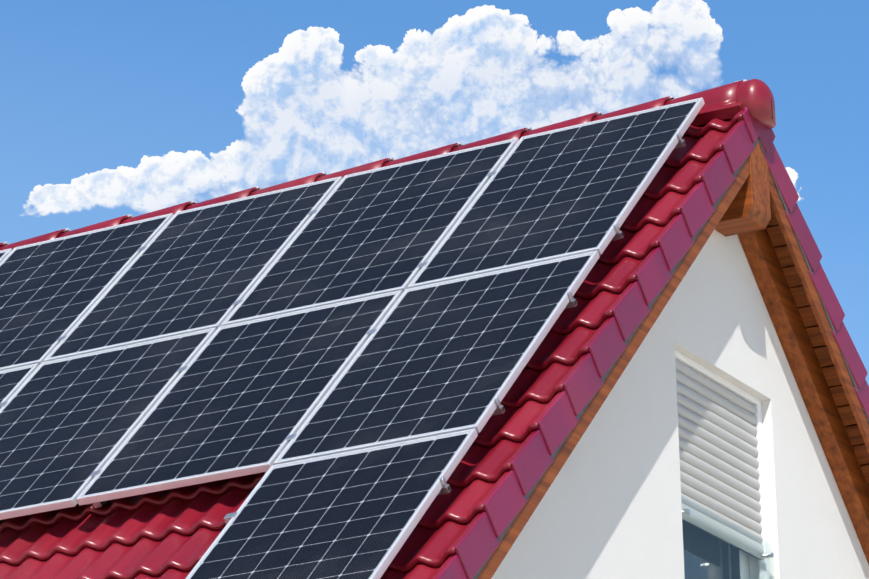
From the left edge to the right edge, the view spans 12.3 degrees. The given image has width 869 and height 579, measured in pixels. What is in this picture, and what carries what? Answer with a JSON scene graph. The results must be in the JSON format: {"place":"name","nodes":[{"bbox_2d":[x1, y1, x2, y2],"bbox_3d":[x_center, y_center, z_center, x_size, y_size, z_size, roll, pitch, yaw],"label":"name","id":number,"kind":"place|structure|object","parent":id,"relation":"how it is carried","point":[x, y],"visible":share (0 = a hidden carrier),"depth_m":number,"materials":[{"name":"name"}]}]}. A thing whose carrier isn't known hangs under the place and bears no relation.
{"place":"outdoors","nodes":[
{"label":"outdoors","id":0,"kind":"place"},
{"bbox_2d":[0,110,743,578],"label":"roof tiles","id":1,"kind":"object","parent":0,"point":[170,534],"visible":0.21,"depth_m":17.67,"materials":[{"name":"red ceramic"}]},
{"bbox_2d":[93,472,265,507],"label":"roof hooks","id":2,"kind":"object","parent":1,"relation":"attached to","point":[98,504],"depth_m":17.98,"materials":[{"name":"silver metal"}]},
{"bbox_2d":[24,0,800,214],"bbox_3d":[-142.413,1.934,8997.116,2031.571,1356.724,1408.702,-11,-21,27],"label":"cloud","id":3,"kind":"structure","parent":0,"point":[298,90],"depth_m":9000.20,"materials":[{"name":"white"}]},
{"bbox_2d":[0,0,868,385],"label":"sky","id":4,"kind":"structure","parent":0,"point":[87,86],"materials":[{"name":"blue"}]},
{"bbox_2d":[448,141,684,490],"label":"clamps","id":5,"kind":"object","parent":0,"point":[449,489],"visible":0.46,"depth_m":17.92,"materials":[{"name":"silver metal"}]},
{"bbox_2d":[476,156,749,578],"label":"bargeboard","id":6,"kind":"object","parent":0,"point":[518,524],"visible":0.06,"depth_m":17.70,"materials":[{"name":"brown wood"}]},
{"bbox_2d":[737,119,868,563],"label":"rafter","id":7,"kind":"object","parent":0,"point":[798,349],"visible":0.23,"depth_m":20.12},
{"label":"ground","id":8,"kind":"structure","parent":0,"visible":0},
{"bbox_2d":[491,229,868,578],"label":"gable wall","id":9,"kind":"structure","parent":8,"relation":"on","point":[609,506],"depth_m":18.86,"materials":[{"name":"white paint"}]},
{"bbox_2d":[675,350,769,578],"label":"window reveal","id":10,"kind":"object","parent":9,"relation":"attached to","point":[714,377],"depth_m":19.64,"materials":[{"name":"white paint"}]},
{"bbox_2d":[682,520,728,578],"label":"window pane","id":11,"kind":"structure","parent":10,"relation":"attached to","point":[699,531],"depth_m":19.33,"materials":[{"name":"glass"}]},
{"bbox_2d":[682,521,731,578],"bbox_3d":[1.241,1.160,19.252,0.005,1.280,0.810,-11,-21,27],"label":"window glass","id":12,"kind":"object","parent":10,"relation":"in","point":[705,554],"depth_m":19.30,"materials":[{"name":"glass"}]},
{"bbox_2d":[675,359,763,558],"bbox_3d":[1.343,0.804,19.309,0.018,0.785,1.040,-11,-21,27],"label":"roller shutter","id":13,"kind":"object","parent":10,"relation":"attached to","point":[718,453],"visible":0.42,"depth_m":19.34,"materials":[{"name":"grey plastic"}]},
{"bbox_2d":[682,519,759,559],"bbox_3d":[1.331,0.792,19.320,0.008,0.815,1.040,-11,-21,27],"label":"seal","id":14,"kind":"object","parent":10,"relation":"attached to","point":[720,538],"visible":0.07,"depth_m":19.23,"materials":[{"name":"rubber"}]},
{"bbox_2d":[730,545,740,578],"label":"window frame","id":15,"kind":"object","parent":10,"relation":"attached to","point":[737,565],"depth_m":19.54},
{"bbox_2d":[681,497,774,578],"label":"glass balustrade","id":16,"kind":"object","parent":9,"relation":"attached to","point":[722,548],"visible":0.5,"depth_m":19.08,"materials":[{"name":"glass"}]},
{"bbox_2d":[682,509,773,558],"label":"balustrade holders","id":17,"kind":"object","parent":9,"relation":"on","point":[687,512],"visible":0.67,"depth_m":19.53,"materials":[{"name":"silver metal"}]},
{"bbox_2d":[715,141,770,236],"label":"wooden beam","id":18,"kind":"structure","parent":9,"relation":"attached to","point":[748,210],"depth_m":19.55,"materials":[{"name":"brown wood"}]},
{"bbox_2d":[766,204,868,487],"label":"roof soffit","id":19,"kind":"structure","parent":9,"relation":"attached to","point":[818,341],"depth_m":20.21,"materials":[{"name":"brown wood"}]},
{"bbox_2d":[449,137,868,578],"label":"grey verge strip","id":20,"kind":"object","parent":19,"relation":"attached to","point":[632,334],"visible":0.07,"depth_m":19.08,"materials":[{"name":"grey"}]},
{"bbox_3d":[-4.215,2.548,22.001,11.000,4.880,10.121,-11,-21,27],"label":"roof","id":21,"kind":"object","parent":9,"relation":"attached to","visible":0},
{"bbox_2d":[0,98,704,578],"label":"panel frames","id":22,"kind":"structure","parent":21,"relation":"attached to","point":[472,430],"depth_m":18.44,"materials":[{"name":"silver metal"}]},
{"bbox_2d":[0,366,33,402],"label":"glass panel","id":23,"kind":"object","parent":22,"relation":"on","point":[10,380],"visible":1,"depth_m":19.61,"materials":[{"name":"glass"}]},
{"bbox_2d":[0,215,168,367],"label":"glass panel","id":24,"kind":"object","parent":22,"relation":"on","point":[50,291],"visible":1,"depth_m":20.70,"materials":[{"name":"blue glass"}]},
{"bbox_2d":[0,330,210,511],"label":"glass panel","id":25,"kind":"object","parent":22,"relation":"on","point":[66,425],"visible":1,"depth_m":18.83,"materials":[{"name":"glass"}]},
{"bbox_2d":[48,178,337,358],"bbox_3d":[-1.189,-0.113,20.130,0.976,1.120,1.179,-11,-21,27],"label":"glass panel","id":26,"kind":"object","parent":22,"relation":"on","point":[195,269],"visible":1,"depth_m":20.10,"materials":[{"name":"blue glass"}]},
{"bbox_2d":[81,292,397,496],"bbox_3d":[-0.867,0.467,18.290,0.976,1.120,1.179,-11,-21,27],"label":"glass panel","id":27,"kind":"object","parent":22,"relation":"on","point":[241,395],"visible":1,"depth_m":18.26,"materials":[{"name":"glass"}]},
{"bbox_2d":[188,431,470,578],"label":"glass panel","id":28,"kind":"object","parent":22,"relation":"on","point":[347,516],"visible":1,"depth_m":16.66,"materials":[{"name":"glass"}]},
{"bbox_2d":[0,133,682,524],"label":"panel clamps","id":29,"kind":"object","parent":22,"relation":"attached to","point":[290,437],"visible":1,"depth_m":18.39,"materials":[{"name":"silver metal"}]},
{"bbox_2d":[225,140,513,322],"bbox_3d":[-0.299,-0.292,19.665,0.976,1.120,1.179,-11,-21,27],"label":"glass panel","id":30,"kind":"object","parent":22,"relation":"on","point":[374,231],"visible":1,"depth_m":19.63,"materials":[{"name":"blue glass"}]},
{"bbox_2d":[278,253,593,460],"bbox_3d":[0.023,0.288,17.824,0.976,1.120,1.179,-11,-21,27],"label":"glass panel","id":31,"kind":"object","parent":22,"relation":"attached to","point":[439,357],"visible":1,"depth_m":17.79,"materials":[{"name":"glass"}]},
{"bbox_2d":[412,100,698,284],"bbox_3d":[0.590,-0.470,19.199,0.976,1.120,1.179,-11,-21,27],"label":"glass panel","id":32,"kind":"object","parent":22,"relation":"attached to","point":[559,192],"visible":1,"depth_m":19.17,"materials":[{"name":"blue glass"}]},
{"bbox_2d":[438,139,685,494],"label":"mount rails","id":33,"kind":"object","parent":22,"relation":"attached to","point":[498,411],"visible":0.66,"depth_m":17.92,"materials":[{"name":"silver metal"}]},
{"bbox_2d":[0,80,743,250],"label":"ridge tiles","id":34,"kind":"object","parent":21,"relation":"on","point":[723,95],"visible":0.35,"depth_m":20.53,"materials":[{"name":"red ceramic"}]},
{"bbox_2d":[1,79,746,244],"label":"ridge clips","id":35,"kind":"object","parent":34,"relation":"on","point":[325,173],"visible":0.33,"depth_m":20.71,"materials":[{"name":"red metal"}]},
{"bbox_2d":[730,79,775,128],"bbox_3d":[1.568,-0.918,19.733,0.175,0.220,0.240,-11,-21,27],"label":"ridge end cap","id":36,"kind":"object","parent":34,"relation":"attached to","point":[754,96],"visible":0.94,"depth_m":19.64,"materials":[{"name":"red ceramic"}]},
{"bbox_2d":[436,107,868,578],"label":"verge tiles","id":37,"kind":"object","parent":21,"relation":"attached to","point":[478,543],"visible":0.9,"depth_m":18.08,"materials":[{"name":"ceramic"}]},
{"bbox_2d":[690,102,741,125],"bbox_3d":[-1.225,-0.327,21.184,6.370,0.139,0.277,-11,-21,27],"label":"ridge roll","id":38,"kind":"object","parent":21,"relation":"on","point":[707,116],"visible":0.12,"depth_m":19.68,"materials":[{"name":"red"}]}
]}

